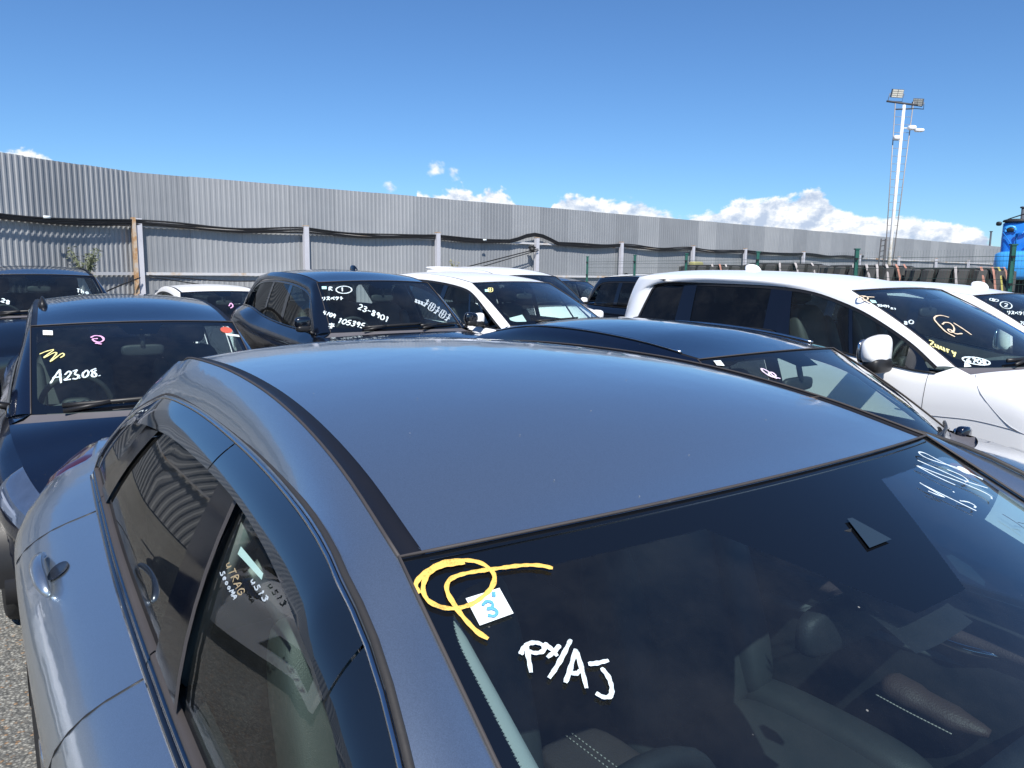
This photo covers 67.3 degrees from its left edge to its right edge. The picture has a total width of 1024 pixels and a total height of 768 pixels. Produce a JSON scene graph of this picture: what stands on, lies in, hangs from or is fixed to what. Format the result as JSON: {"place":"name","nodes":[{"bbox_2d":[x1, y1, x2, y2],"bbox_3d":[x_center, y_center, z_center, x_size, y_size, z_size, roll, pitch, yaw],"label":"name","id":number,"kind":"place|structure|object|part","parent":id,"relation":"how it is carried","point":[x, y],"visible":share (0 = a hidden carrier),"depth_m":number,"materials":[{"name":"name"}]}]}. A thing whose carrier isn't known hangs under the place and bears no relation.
{"place":"outdoors","nodes":[
{"label":"outdoors","id":0,"kind":"place"},
{"bbox_2d":[0,589,36,767],"bbox_3d":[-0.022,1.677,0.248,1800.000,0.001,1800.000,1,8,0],"label":"ground","id":1,"kind":"structure","parent":0,"point":[17,746],"depth_m":3.00,"materials":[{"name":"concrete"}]},
{"bbox_2d":[0,265,106,383],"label":"parked car","id":2,"kind":"object","parent":1,"relation":"on","point":[23,288],"visible":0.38,"depth_m":9.27,"materials":[{"name":"black paint"}]},
{"bbox_3d":[-6.783,-1.409,10.683,1.200,0.385,0.380,-5,10,-36],"label":"rear window","id":3,"kind":"part","parent":2,"relation":"part of","materials":[{"name":"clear glass"}]},
{"bbox_3d":[-5.545,-1.228,10.196,0.146,0.381,0.801,-6,11,-38],"label":"side window","id":4,"kind":"part","parent":2,"relation":"part of","materials":[{"name":"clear glass"}]},
{"bbox_2d":[0,152,134,293],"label":"corrugated fence","id":5,"kind":"object","parent":1,"relation":"on","point":[31,186],"visible":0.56,"depth_m":14.39,"materials":[{"name":"metal"}]},
{"bbox_2d":[66,246,100,276],"bbox_3d":[-8.007,-2.283,14.418,0.719,0.655,0.503,1,8,0],"label":"weed","id":6,"kind":"object","parent":1,"relation":"on","point":[89,265],"visible":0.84,"depth_m":14.39,"materials":[{"name":"green plant"}]},
{"bbox_2d":[0,293,250,619],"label":"parked car","id":7,"kind":"object","parent":1,"relation":"on","point":[86,370],"visible":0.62,"depth_m":4.73,"materials":[{"name":"blue paint"}]},
{"bbox_3d":[-3.495,-0.567,6.692,1.120,0.430,0.430,-4,10,-31],"label":"rear window","id":8,"kind":"part","parent":7,"relation":"part of","materials":[{"name":"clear glass"}]},
{"bbox_3d":[-2.657,-0.461,6.500,0.101,0.330,0.396,-5,10,-34],"label":"side window","id":9,"kind":"part","parent":7,"relation":"part of","materials":[{"name":"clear glass"}]},
{"bbox_3d":[-2.290,-0.358,5.953,0.100,0.371,0.830,-5,10,-33],"label":"side window","id":10,"kind":"part","parent":7,"relation":"part of","materials":[{"name":"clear glass"}]},
{"bbox_2d":[155,284,250,351],"bbox_3d":[-4.468,-0.783,11.651,2.074,1.420,4.496,-5,10,-36],"label":"parked car","id":11,"kind":"object","parent":1,"relation":"on","point":[226,300],"visible":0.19,"depth_m":11.62,"materials":[{"name":"white paint"}]},
{"bbox_3d":[-5.353,-1.461,12.791,1.160,0.310,0.580,-5,10,-36],"label":"rear window","id":12,"kind":"part","parent":11,"relation":"part of","materials":[{"name":"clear glass"}]},
{"bbox_3d":[-4.308,-1.313,12.531,0.154,0.349,0.901,-6,11,-37],"label":"side window","id":13,"kind":"part","parent":11,"relation":"part of","materials":[{"name":"black glass"}]},
{"bbox_2d":[231,265,481,351],"bbox_3d":[-1.514,-0.350,7.916,1.938,1.731,4.146,-5,10,-36],"label":"parked car","id":14,"kind":"object","parent":1,"relation":"on","point":[280,308],"visible":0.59,"depth_m":7.81,"materials":[{"name":"black paint"}]},
{"bbox_3d":[-2.707,-0.938,8.320,0.134,0.333,0.556,-5,10,-33],"label":"side window","id":15,"kind":"part","parent":14,"relation":"part of","materials":[{"name":"grey glass"}]},
{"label":"side window","id":16,"kind":"part","parent":14,"relation":"part of","materials":[{"name":"grey glass"}]},
{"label":"rear window","id":17,"kind":"part","parent":14,"relation":"part of","materials":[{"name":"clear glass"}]},
{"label":"side window","id":18,"kind":"part","parent":14,"relation":"part of","materials":[{"name":"black glass"}]},
{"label":"side window","id":19,"kind":"part","parent":14,"relation":"part of","materials":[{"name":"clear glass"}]},
{"bbox_2d":[390,271,603,333],"bbox_3d":[-0.153,-0.601,9.941,1.997,1.670,4.046,-5,10,-36],"label":"parked car","id":20,"kind":"object","parent":1,"relation":"on","point":[459,293],"visible":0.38,"depth_m":9.82,"materials":[{"name":"white paint"}]},
{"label":"side window","id":21,"kind":"part","parent":20,"relation":"part of","materials":[{"name":"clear glass"}]},
{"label":"rear window","id":22,"kind":"part","parent":20,"relation":"part of","materials":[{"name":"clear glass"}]},
{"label":"side window","id":23,"kind":"part","parent":20,"relation":"part of","materials":[{"name":"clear glass"}]},
{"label":"side window","id":24,"kind":"part","parent":20,"relation":"part of","materials":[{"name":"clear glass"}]},
{"bbox_2d":[425,266,592,317],"bbox_3d":[-0.174,-1.260,14.088,1.965,1.762,4.106,-5,10,-36],"label":"parked car","id":25,"kind":"object","parent":1,"relation":"on","point":[551,305],"visible":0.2,"depth_m":13.57,"materials":[{"name":"white paint"}]},
{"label":"side window","id":26,"kind":"part","parent":25,"relation":"part of","materials":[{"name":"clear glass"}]},
{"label":"side window","id":27,"kind":"part","parent":25,"relation":"part of","materials":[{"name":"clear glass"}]},
{"bbox_2d":[14,337,1023,767],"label":"parked car","id":28,"kind":"object","parent":1,"relation":"on","point":[428,553],"visible":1,"depth_m":1.41,"materials":[{"name":"grey paint"}]},
{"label":"side window","id":29,"kind":"part","parent":28,"relation":"part of","materials":[{"name":"black glass"}]},
{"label":"side window","id":30,"kind":"part","parent":28,"relation":"part of","materials":[{"name":"black glass"}]},
{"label":"camera window","id":31,"kind":"part","parent":28,"relation":"part of","materials":[{"name":"grey glass"}]},
{"bbox_2d":[130,172,1000,303],"bbox_3d":[26.758,-6.580,45.923,92.060,3.684,0.238,-7,11,-41],"label":"corrugated fence","id":32,"kind":"object","parent":1,"relation":"on","point":[189,253],"visible":0.38,"depth_m":20.18,"materials":[{"name":"metal"}]},
{"bbox_2d":[106,277,140,291],"bbox_3d":[-7.850,-1.827,15.065,0.060,0.523,1.509,4,9,20],"label":"hanging wire","id":33,"kind":"object","parent":32,"relation":"hanging from","point":[123,284],"visible":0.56,"depth_m":15.30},
{"bbox_2d":[149,277,196,283],"bbox_3d":[-6.022,-2.254,17.161,3.902,0.261,0.024,-7,11,-41],"label":"hanging wire","id":34,"kind":"object","parent":32,"relation":"hanging from","point":[172,280],"visible":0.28,"depth_m":16.17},
{"bbox_2d":[149,275,255,281],"bbox_3d":[-6.021,-2.353,17.146,3.901,0.144,0.028,-7,11,-41],"label":"hanging wire","id":35,"kind":"object","parent":32,"relation":"hanging from","point":[202,279],"visible":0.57,"depth_m":16.58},
{"bbox_2d":[0,213,863,257],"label":"cable bundle","id":36,"kind":"object","parent":32,"relation":"attached to","point":[86,221],"visible":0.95,"depth_m":18.55,"materials":[{"name":"black rubber"}]},
{"bbox_2d":[466,249,537,266],"bbox_3d":[-0.328,-3.590,21.986,3.006,0.647,0.036,-7,11,-42],"label":"hanging wire","id":37,"kind":"object","parent":32,"relation":"attached to","point":[501,258],"visible":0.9,"depth_m":22.02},
{"bbox_2d":[484,250,538,265],"bbox_3d":[-0.169,-3.576,22.111,2.606,0.624,0.039,-7,11,-42],"label":"hanging wire","id":38,"kind":"object","parent":32,"relation":"attached to","point":[510,258],"visible":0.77,"depth_m":22.17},
{"bbox_2d":[528,245,535,251],"bbox_3d":[0.594,-4.024,22.785,0.233,0.209,0.107,1,8,0],"label":"cable joint","id":39,"kind":"object","parent":32,"relation":"attached to","point":[532,249],"visible":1,"depth_m":22.75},
{"bbox_2d":[689,262,702,264],"bbox_3d":[6.643,-3.880,27.852,0.620,1.100,0.280,-7,11,-41],"label":"yellow board","id":40,"kind":"object","parent":32,"relation":"attached to","point":[697,263],"visible":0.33,"depth_m":27.62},
{"bbox_2d":[540,277,593,302],"bbox_3d":[1.043,-1.685,17.061,2.074,1.406,4.496,-5,10,-36],"label":"parked car","id":41,"kind":"object","parent":1,"relation":"on","point":[583,289],"visible":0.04,"depth_m":17.25,"materials":[{"name":"blue paint"}]},
{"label":"side window","id":42,"kind":"part","parent":41,"relation":"part of","materials":[{"name":"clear glass"}]},
{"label":"side window","id":43,"kind":"part","parent":41,"relation":"part of","materials":[{"name":"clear glass"}]},
{"bbox_2d":[586,275,644,316],"bbox_3d":[3.097,-1.107,13.770,2.115,1.638,4.176,-5,10,-36],"label":"parked car","id":44,"kind":"object","parent":1,"relation":"on","point":[609,296],"visible":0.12,"depth_m":14.16,"materials":[{"name":"black paint"}]},
{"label":"rear window","id":45,"kind":"part","parent":44,"relation":"part of","materials":[{"name":"black glass"}]},
{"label":"side window","id":46,"kind":"part","parent":44,"relation":"part of","materials":[{"name":"black glass"}]},
{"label":"side window","id":47,"kind":"part","parent":44,"relation":"part of","materials":[{"name":"black glass"}]},
{"bbox_2d":[609,273,648,276],"bbox_3d":[3.759,-2.232,20.598,1.795,1.445,4.496,-5,10,-36],"label":"parked car","id":48,"kind":"object","parent":1,"relation":"on","point":[625,274],"depth_m":20.66,"materials":[{"name":"white paint"}]},
{"bbox_2d":[475,317,1023,599],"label":"parked car","id":49,"kind":"object","parent":1,"relation":"on","point":[991,555],"visible":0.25,"depth_m":3.89,"materials":[{"name":"blue paint"}]},
{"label":"side window","id":50,"kind":"part","parent":49,"relation":"part of","materials":[{"name":"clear glass"}]},
{"bbox_2d":[586,244,1023,302],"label":"fence","id":51,"kind":"object","parent":1,"relation":"on","point":[1009,284],"visible":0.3,"depth_m":12.10,"materials":[{"name":"green metal"}]},
{"bbox_2d":[625,264,1023,452],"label":"parked van","id":52,"kind":"object","parent":1,"relation":"on","point":[979,390],"visible":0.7,"depth_m":5.59,"materials":[{"name":"white paint"}]},
{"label":"side window","id":53,"kind":"part","parent":52,"relation":"part of","materials":[{"name":"black glass"}]},
{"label":"rear window","id":54,"kind":"part","parent":52,"relation":"part of","materials":[{"name":"black glass"}]},
{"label":"side window","id":55,"kind":"part","parent":52,"relation":"part of","materials":[{"name":"black glass"}]},
{"bbox_2d":[878,239,885,264],"bbox_3d":[15.605,-4.538,32.680,0.480,3.227,0.060,-4,10,-28],"label":"steel ladder","id":56,"kind":"object","parent":1,"relation":"on","point":[881,240],"visible":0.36,"depth_m":32.52,"materials":[{"name":"grey metal"}]},
{"bbox_2d":[884,89,924,264],"bbox_3d":[13.690,-6.256,27.384,1.342,8.121,0.461,1,8,0],"label":"floodlight mast","id":57,"kind":"object","parent":1,"relation":"on","point":[898,93],"visible":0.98,"depth_m":27.05,"materials":[{"name":"metal"}]},
{"bbox_2d":[798,281,1023,349],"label":"parked car","id":58,"kind":"object","parent":1,"relation":"on","point":[981,295],"visible":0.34,"depth_m":7.25,"materials":[{"name":"white paint"}]},
{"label":"side window","id":59,"kind":"part","parent":58,"relation":"part of","materials":[{"name":"black glass"}]},
{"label":"side window","id":60,"kind":"part","parent":58,"relation":"part of","materials":[{"name":"black glass"}]},
{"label":"side window","id":61,"kind":"part","parent":58,"relation":"part of","materials":[{"name":"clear glass"}]},
{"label":"side window","id":62,"kind":"part","parent":58,"relation":"part of","materials":[{"name":"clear glass"}]},
{"bbox_2d":[989,231,992,245],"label":"thin pole","id":63,"kind":"object","parent":1,"relation":"on","point":[990,238],"visible":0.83,"depth_m":60.85,"materials":[{"name":"grey metal"}]},
{"bbox_2d":[993,214,1023,305],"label":"mobile crane","id":64,"kind":"object","parent":1,"relation":"on","point":[1012,231],"visible":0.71,"depth_m":17.97,"materials":[{"name":"blue metal"}]},
{"bbox_2d":[1020,206,1023,218],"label":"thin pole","id":65,"kind":"object","parent":1,"relation":"on","point":[1022,211],"visible":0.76,"depth_m":23.43,"materials":[{"name":"grey metal"}]},
{"bbox_3d":[6.488,-1.508,18.486,2.037,0.900,2.040,-3,9,-24],"label":"giant tyre","id":66,"kind":"object","parent":1,"relation":"on","visible":0},
{"bbox_2d":[741,263,827,272],"bbox_3d":[6.501,-2.431,18.345,2.037,0.929,2.048,-2,9,-17],"label":"giant tyre","id":67,"kind":"object","parent":66,"relation":"on","point":[792,267],"visible":0.2,"depth_m":17.43,"materials":[{"name":"rubber"}]},
{"bbox_3d":[7.430,-1.104,16.178,1.957,0.900,1.960,-7,11,-41],"label":"giant tyre","id":68,"kind":"object","parent":1,"relation":"on","visible":0},
{"bbox_2d":[820,264,917,280],"bbox_3d":[7.442,-2.028,16.042,1.957,0.927,1.960,-5,10,-34],"label":"giant tyre","id":69,"kind":"object","parent":68,"relation":"on","point":[835,269],"visible":0.27,"depth_m":15.16,"materials":[{"name":"rubber"}]},
{"bbox_3d":[8.499,-0.853,14.848,1.860,0.900,1.858,6,10,31],"label":"giant tyre","id":70,"kind":"object","parent":1,"relation":"on","visible":0},
{"bbox_2d":[904,266,1015,303],"bbox_3d":[8.510,-1.774,14.711,1.860,0.921,1.861,7,11,38],"label":"giant tyre","id":71,"kind":"object","parent":70,"relation":"on","point":[958,273],"visible":0.33,"depth_m":13.90,"materials":[{"name":"rubber"}]},
{"bbox_3d":[5.444,-1.847,20.894,1.897,0.900,1.900,0,8,-7],"label":"giant tyre","id":72,"kind":"object","parent":1,"relation":"on","visible":0},
{"bbox_2d":[679,264,740,270],"bbox_3d":[5.456,-2.768,20.752,1.898,0.924,1.913,1,8,0],"label":"giant tyre","id":73,"kind":"object","parent":72,"relation":"on","point":[711,266],"visible":0.16,"depth_m":19.95,"materials":[{"name":"rubber"}]},
{"bbox_2d":[0,0,1023,246],"label":"sky","id":74,"kind":"structure","parent":0,"point":[766,113],"materials":[{"name":"blue"}]}
]}

